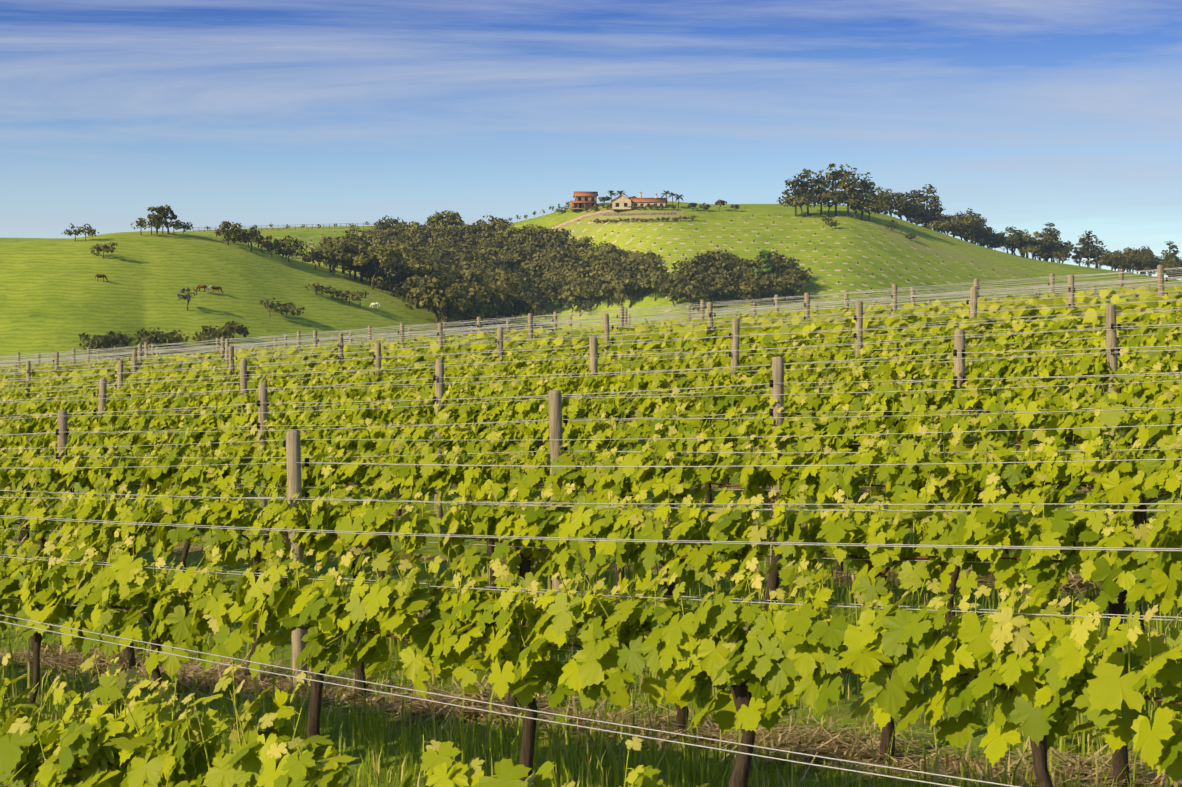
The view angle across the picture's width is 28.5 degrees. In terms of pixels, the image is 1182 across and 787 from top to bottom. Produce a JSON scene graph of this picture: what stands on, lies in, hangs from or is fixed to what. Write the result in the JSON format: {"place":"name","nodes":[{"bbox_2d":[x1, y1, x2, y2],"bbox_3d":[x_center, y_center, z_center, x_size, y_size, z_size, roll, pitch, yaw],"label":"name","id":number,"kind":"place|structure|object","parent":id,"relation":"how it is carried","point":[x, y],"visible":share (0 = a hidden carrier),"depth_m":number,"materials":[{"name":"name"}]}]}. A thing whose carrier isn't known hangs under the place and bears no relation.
{"place":"outdoors","nodes":[
{"label":"outdoors","id":0,"kind":"place"},
{"bbox_2d":[0,201,1181,786],"bbox_3d":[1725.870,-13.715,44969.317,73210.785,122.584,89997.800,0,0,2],"label":"terrain","id":1,"kind":"structure","parent":0,"point":[56,295],"depth_m":471.62,"materials":[{"name":"green plant"}]},
{"bbox_2d":[95,274,379,308],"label":"horses","id":2,"kind":"object","parent":1,"relation":"on","point":[205,287],"visible":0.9,"depth_m":476.87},
{"bbox_2d":[193,223,523,319],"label":"fences","id":3,"kind":"object","parent":1,"relation":"on","point":[272,228],"visible":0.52,"depth_m":953.41,"materials":[{"name":"brown wood"}]},
{"bbox_2d":[551,210,612,230],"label":"dirt track","id":4,"kind":"structure","parent":1,"relation":"on","point":[575,219],"depth_m":876.42,"materials":[{"name":"beige soil"}]},
{"bbox_2d":[14,265,1164,691],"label":"vineyard posts","id":5,"kind":"object","parent":1,"relation":"on","point":[294,473],"visible":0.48,"depth_m":26.50,"materials":[{"name":"brown wood"}]},
{"bbox_2d":[0,267,1181,786],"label":"trellis wires","id":6,"kind":"object","parent":5,"relation":"attached to","point":[294,341],"visible":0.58,"depth_m":23.13,"materials":[{"name":"silver metal"}]},
{"bbox_2d":[27,277,1167,498],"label":"post clips","id":7,"kind":"object","parent":5,"relation":"attached to","point":[613,327],"visible":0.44,"depth_m":24.87,"materials":[{"name":"black metal"}]},
{"bbox_2d":[0,418,1181,786],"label":"vine","id":8,"kind":"object","parent":1,"relation":"on","point":[784,658],"depth_m":11.43,"materials":[{"name":"green plant"}]},
{"bbox_2d":[0,496,1181,786],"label":"ground cover","id":9,"kind":"object","parent":1,"relation":"on","point":[1078,766],"visible":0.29,"depth_m":13.41,"materials":[{"name":"green plant"}]},
{"bbox_2d":[0,306,1181,574],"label":"vine","id":10,"kind":"object","parent":1,"relation":"on","point":[465,438],"depth_m":25.19,"materials":[{"name":"green plant"}]},
{"bbox_2d":[0,285,1181,432],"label":"vine","id":11,"kind":"object","parent":1,"relation":"on","point":[796,329],"depth_m":41.78,"materials":[{"name":"green plant"}]},
{"bbox_2d":[569,191,667,210],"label":"houses","id":12,"kind":"structure","parent":1,"relation":"on","point":[583,199],"depth_m":863.76,"materials":[{"name":"paint"}]},
{"bbox_2d":[602,212,675,215],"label":"terrace walls","id":13,"kind":"structure","parent":1,"relation":"on","point":[627,214],"depth_m":851.24,"materials":[{"name":"beige stone"}]},
{"bbox_2d":[275,216,1040,311],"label":"mulch spots","id":14,"kind":"object","parent":1,"relation":"on","point":[663,263],"visible":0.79,"depth_m":810.38,"materials":[{"name":"beige soil"}]},
{"bbox_2d":[0,0,1181,280],"label":"sky","id":15,"kind":"structure","parent":0,"point":[1020,114],"materials":[{"name":"blue"}]},
{"bbox_2d":[61,163,1181,353],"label":"tree","id":16,"kind":"object","parent":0,"point":[436,251],"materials":[{"name":"green plant"}]}
]}

